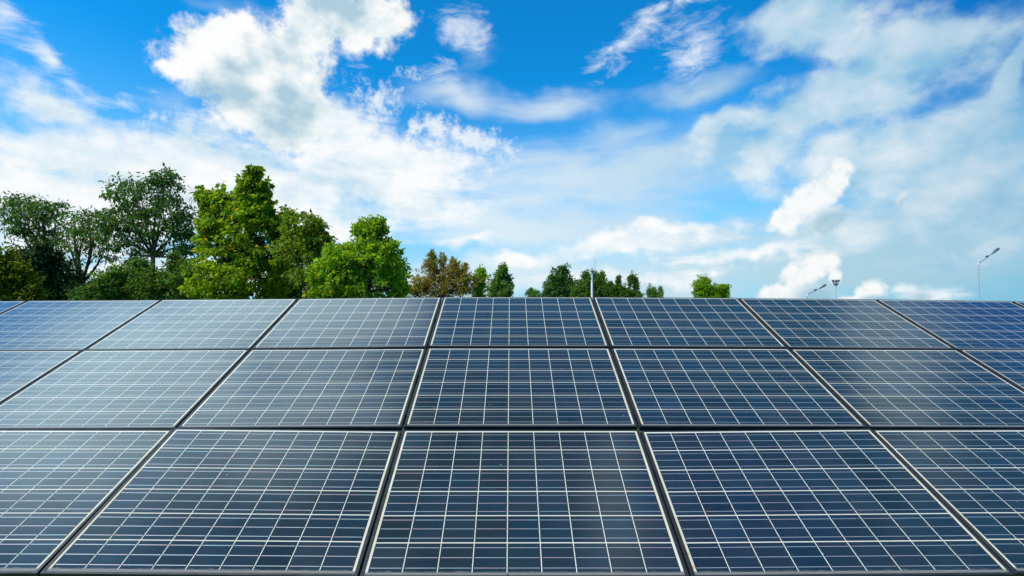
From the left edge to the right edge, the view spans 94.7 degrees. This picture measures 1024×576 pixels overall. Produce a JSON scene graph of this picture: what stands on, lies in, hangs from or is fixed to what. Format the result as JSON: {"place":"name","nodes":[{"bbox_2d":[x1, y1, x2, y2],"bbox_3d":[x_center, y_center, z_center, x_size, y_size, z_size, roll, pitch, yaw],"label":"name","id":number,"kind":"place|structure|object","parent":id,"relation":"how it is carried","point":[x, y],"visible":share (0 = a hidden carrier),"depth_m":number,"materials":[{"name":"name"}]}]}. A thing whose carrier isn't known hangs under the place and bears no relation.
{"place":"outdoors","nodes":[
{"label":"outdoors","id":0,"kind":"place"},
{"bbox_2d":[0,0,1023,301],"label":"sky","id":1,"kind":"structure","parent":0,"point":[782,149],"materials":[{"name":"blue"}]},
{"bbox_3d":[-0.005,1.258,3.707,15.000,2.007,2.636,0,-2,0],"label":"rack","id":2,"kind":"object","parent":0,"visible":0},
{"bbox_2d":[0,301,26,313],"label":"solar panel","id":3,"kind":"object","parent":2,"relation":"attached to","point":[5,306],"visible":0.67,"depth_m":4.92,"materials":[{"name":"glass"}]},
{"bbox_2d":[0,350,81,403],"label":"solar panel","id":4,"kind":"object","parent":2,"relation":"attached to","point":[20,370],"visible":0.73,"depth_m":3.86,"materials":[{"name":"glass"}]},
{"bbox_2d":[0,300,160,350],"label":"solar panel","id":5,"kind":"object","parent":2,"relation":"attached to","point":[82,325],"visible":0.78,"depth_m":4.56,"materials":[{"name":"glass"}]},
{"bbox_2d":[0,429,171,575],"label":"solar panel","id":6,"kind":"object","parent":2,"relation":"attached to","point":[59,488],"visible":0.82,"depth_m":2.76,"materials":[{"name":"glass"}]},
{"bbox_2d":[0,349,249,429],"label":"solar panel","id":7,"kind":"object","parent":2,"relation":"attached to","point":[127,390],"visible":0.83,"depth_m":3.55,"materials":[{"name":"glass"}]},
{"bbox_2d":[85,299,297,349],"bbox_3d":[-2.989,0.342,4.554,1.436,0.040,0.999,-1,24,0],"label":"solar panel","id":8,"kind":"object","parent":2,"relation":"attached to","point":[218,324],"visible":0.82,"depth_m":4.47,"materials":[{"name":"glass"}]},
{"bbox_2d":[39,428,401,575],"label":"solar panel","id":9,"kind":"object","parent":2,"relation":"attached to","point":[232,502],"visible":0.98,"depth_m":2.60,"materials":[{"name":"glass"}]},
{"bbox_2d":[177,348,425,430],"bbox_3d":[-1.500,0.749,3.636,1.513,0.039,0.999,0,24,0],"label":"solar panel","id":10,"kind":"object","parent":2,"relation":"attached to","point":[338,389],"visible":0.92,"depth_m":3.53,"materials":[{"name":"glass"}]},
{"bbox_2d":[252,297,441,349],"bbox_3d":[-1.501,0.328,4.556,1.513,0.039,0.999,-1,24,0],"label":"solar panel","id":11,"kind":"object","parent":2,"relation":"attached to","point":[363,323],"visible":0.9,"depth_m":4.47,"materials":[{"name":"glass"}]},
{"bbox_2d":[428,297,608,347],"bbox_3d":[0.057,0.319,4.562,1.578,0.038,0.999,0,24,0],"label":"solar panel","id":12,"kind":"object","parent":2,"relation":"attached to","point":[517,322],"visible":0.89,"depth_m":4.48,"materials":[{"name":"glass"}]},
{"bbox_2d":[404,348,637,429],"bbox_3d":[0.059,0.742,3.640,1.578,0.038,0.999,0,24,0],"label":"solar panel","id":13,"kind":"object","parent":2,"relation":"attached to","point":[519,389],"visible":0.96,"depth_m":3.53,"materials":[{"name":"glass"}]},
{"bbox_2d":[360,430,688,575],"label":"solar panel","id":14,"kind":"object","parent":2,"relation":"attached to","point":[522,502],"visible":1,"depth_m":2.60,"materials":[{"name":"glass"}]},
{"bbox_2d":[593,297,786,349],"bbox_3d":[1.627,0.323,4.566,1.536,0.039,0.999,0,24,0],"label":"solar panel","id":15,"kind":"object","parent":2,"relation":"attached to","point":[647,322],"visible":0.88,"depth_m":4.48,"materials":[{"name":"glass"}]},
{"bbox_2d":[611,348,866,430],"bbox_3d":[1.628,0.745,3.643,1.536,0.038,0.999,0,24,0],"label":"solar panel","id":16,"kind":"object","parent":2,"relation":"attached to","point":[677,389],"visible":0.97,"depth_m":3.53,"materials":[{"name":"glass"}]},
{"bbox_2d":[640,429,1014,575],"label":"solar panel","id":17,"kind":"object","parent":2,"relation":"attached to","point":[829,502],"visible":0.97,"depth_m":2.59,"materials":[{"name":"glass"}]},
{"bbox_2d":[739,298,954,349],"bbox_3d":[3.133,0.336,4.569,1.449,0.040,0.999,1,24,0],"label":"solar panel","id":18,"kind":"object","parent":2,"relation":"attached to","point":[789,324],"visible":0.83,"depth_m":4.49,"materials":[{"name":"glass"}]},
{"bbox_2d":[790,349,1023,429],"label":"solar panel","id":19,"kind":"object","parent":2,"relation":"attached to","point":[876,389],"visible":0.87,"depth_m":3.58,"materials":[{"name":"glass"}]},
{"bbox_2d":[873,429,1023,575],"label":"solar panel","id":20,"kind":"object","parent":2,"relation":"attached to","point":[972,480],"visible":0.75,"depth_m":2.81,"materials":[{"name":"glass"}]},
{"bbox_2d":[876,299,1023,349],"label":"solar panel","id":21,"kind":"object","parent":2,"relation":"attached to","point":[978,325],"visible":0.82,"depth_m":4.60,"materials":[{"name":"glass"}]},
{"bbox_2d":[958,349,1023,390],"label":"solar panel","id":22,"kind":"object","parent":2,"relation":"attached to","point":[1008,365],"visible":0.7,"depth_m":3.92,"materials":[{"name":"glass"}]},
{"bbox_2d":[1012,301,1023,306],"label":"solar panel","id":23,"kind":"object","parent":2,"relation":"attached to","point":[1020,303],"visible":0.67,"depth_m":4.99,"materials":[{"name":"glass"}]},
{"bbox_3d":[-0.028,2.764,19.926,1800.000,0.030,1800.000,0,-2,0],"label":"ground","id":24,"kind":"structure","parent":0,"visible":0},
{"bbox_2d":[0,246,51,300],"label":"bush","id":25,"kind":"object","parent":24,"relation":"on","point":[19,280],"visible":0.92,"depth_m":21.66,"materials":[{"name":"green plant"}]},
{"bbox_2d":[0,190,78,249],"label":"tree","id":26,"kind":"object","parent":24,"relation":"on","point":[29,208],"visible":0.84,"depth_m":32.72,"materials":[{"name":"green plant"}]},
{"bbox_2d":[12,238,91,300],"bbox_3d":[-26.412,0.129,27.298,4.925,5.799,3.925,0,-2,0],"label":"bush","id":27,"kind":"object","parent":24,"relation":"on","point":[51,264],"visible":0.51,"depth_m":26.65,"materials":[{"name":"green plant"}]},
{"bbox_2d":[45,205,124,280],"bbox_3d":[-27.366,-1.079,30.087,4.844,8.397,2.861,0,-2,9],"label":"tree","id":28,"kind":"object","parent":24,"relation":"on","point":[83,230],"visible":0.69,"depth_m":29.96,"materials":[{"name":"green plant"}]},
{"bbox_2d":[65,273,124,299],"bbox_3d":[-22.660,0.992,25.850,3.301,4.001,2.081,0,-2,0],"label":"bush","id":29,"kind":"object","parent":24,"relation":"on","point":[82,292],"visible":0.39,"depth_m":25.42,"materials":[{"name":"green plant"}]},
{"bbox_2d":[87,162,198,267],"bbox_3d":[-22.497,-2.355,28.990,6.566,10.871,3.689,0,-2,0],"label":"tree","id":30,"kind":"object","parent":24,"relation":"on","point":[161,182],"visible":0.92,"depth_m":28.73,"materials":[{"name":"green plant"}]},
{"bbox_2d":[85,250,202,299],"bbox_3d":[-19.895,0.422,26.150,6.435,5.167,3.115,0,-2,0],"label":"bush","id":31,"kind":"object","parent":24,"relation":"on","point":[142,279],"visible":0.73,"depth_m":25.44,"materials":[{"name":"green plant"}]},
{"bbox_2d":[177,163,306,298],"bbox_3d":[-14.091,-1.806,25.306,6.101,9.530,4.704,1,-2,-17],"label":"tree","id":32,"kind":"object","parent":24,"relation":"on","point":[241,259],"visible":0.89,"depth_m":24.52,"materials":[{"name":"green plant"}]},
{"bbox_2d":[254,272,316,298],"bbox_3d":[-12.758,0.930,27.993,4.864,4.268,2.700,0,-2,0],"label":"bush","id":33,"kind":"object","parent":24,"relation":"on","point":[288,295],"visible":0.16,"depth_m":27.23,"materials":[{"name":"green plant"}]},
{"bbox_2d":[268,206,337,298],"bbox_3d":[-9.913,-0.522,22.617,3.235,6.810,2.687,0,-2,0],"label":"tree","id":34,"kind":"object","parent":24,"relation":"on","point":[312,233],"visible":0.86,"depth_m":22.30,"materials":[{"name":"green plant"}]},
{"bbox_2d":[301,214,413,298],"bbox_3d":[-6.889,-0.285,21.052,5.033,6.242,2.606,0,-2,0],"label":"tree","id":35,"kind":"object","parent":24,"relation":"on","point":[361,263],"visible":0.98,"depth_m":20.59,"materials":[{"name":"green plant"}]},
{"bbox_2d":[406,249,482,298],"bbox_3d":[-4.748,0.165,32.979,5.505,6.081,2.651,0,-2,0],"label":"tree","id":36,"kind":"object","parent":24,"relation":"on","point":[454,272],"visible":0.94,"depth_m":32.69,"materials":[{"name":"brown plant"}]},
{"bbox_2d":[469,264,489,296],"bbox_3d":[-2.519,0.732,34.106,1.668,4.985,1.901,1,-2,-35],"label":"bush","id":37,"kind":"object","parent":24,"relation":"on","point":[481,273],"visible":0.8,"depth_m":33.81,"materials":[{"name":"green plant"}]},
{"bbox_2d":[485,262,514,296],"bbox_3d":[-0.992,0.607,38.111,2.801,5.474,2.308,-1,-2,30],"label":"tree","id":38,"kind":"object","parent":24,"relation":"on","point":[501,283],"visible":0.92,"depth_m":37.73,"materials":[{"name":"green plant"}]},
{"bbox_2d":[524,287,541,296],"bbox_3d":[1.707,1.633,39.861,1.636,3.534,1.376,-2,-2,43],"label":"bush","id":39,"kind":"object","parent":24,"relation":"on","point":[531,292],"visible":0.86,"depth_m":39.79,"materials":[{"name":"green plant"}]},
{"bbox_2d":[540,262,577,296],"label":"tree","id":40,"kind":"object","parent":24,"relation":"on","point":[558,283],"visible":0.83,"depth_m":44.44,"materials":[{"name":"green plant"}]},
{"bbox_2d":[568,269,607,296],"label":"tree","id":41,"kind":"object","parent":24,"relation":"on","point":[583,287],"visible":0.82,"depth_m":42.64,"materials":[{"name":"green plant"}]},
{"bbox_2d":[590,268,593,299],"bbox_3d":[2.036,1.016,11.978,0.106,3.088,0.106,0,-2,0],"label":"white pole","id":42,"kind":"object","parent":24,"relation":"on","point":[591,274],"visible":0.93,"depth_m":11.99,"materials":[{"name":"grey metal"}]},
{"bbox_2d":[601,270,646,296],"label":"bush","id":43,"kind":"object","parent":24,"relation":"on","point":[617,289],"visible":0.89,"depth_m":41.78,"materials":[{"name":"green plant"}]},
{"bbox_2d":[645,283,663,296],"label":"bush","id":44,"kind":"object","parent":24,"relation":"on","point":[650,292],"visible":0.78,"depth_m":41.79,"materials":[{"name":"green plant"}]},
{"bbox_2d":[689,274,728,297],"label":"tree","id":45,"kind":"object","parent":24,"relation":"on","point":[703,287],"visible":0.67,"depth_m":57.58,"materials":[{"name":"green plant"}]},
{"bbox_2d":[716,283,731,297],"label":"tree","id":46,"kind":"object","parent":24,"relation":"on","point":[723,289],"visible":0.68,"depth_m":57.46,"materials":[{"name":"green plant"}]},
{"bbox_2d":[806,284,826,298],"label":"street lamp","id":47,"kind":"object","parent":24,"relation":"on","point":[824,285],"visible":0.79,"depth_m":62.01,"materials":[{"name":"metal"}]},
{"bbox_2d":[832,280,839,298],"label":"floodlight mast","id":48,"kind":"object","parent":24,"relation":"on","point":[835,283],"visible":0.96,"depth_m":60.00,"materials":[{"name":"metal"}]},
{"bbox_2d":[977,248,999,300],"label":"street lamp","id":49,"kind":"object","parent":24,"relation":"on","point":[994,251],"visible":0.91,"depth_m":60.12,"materials":[{"name":"metal"}]}
]}

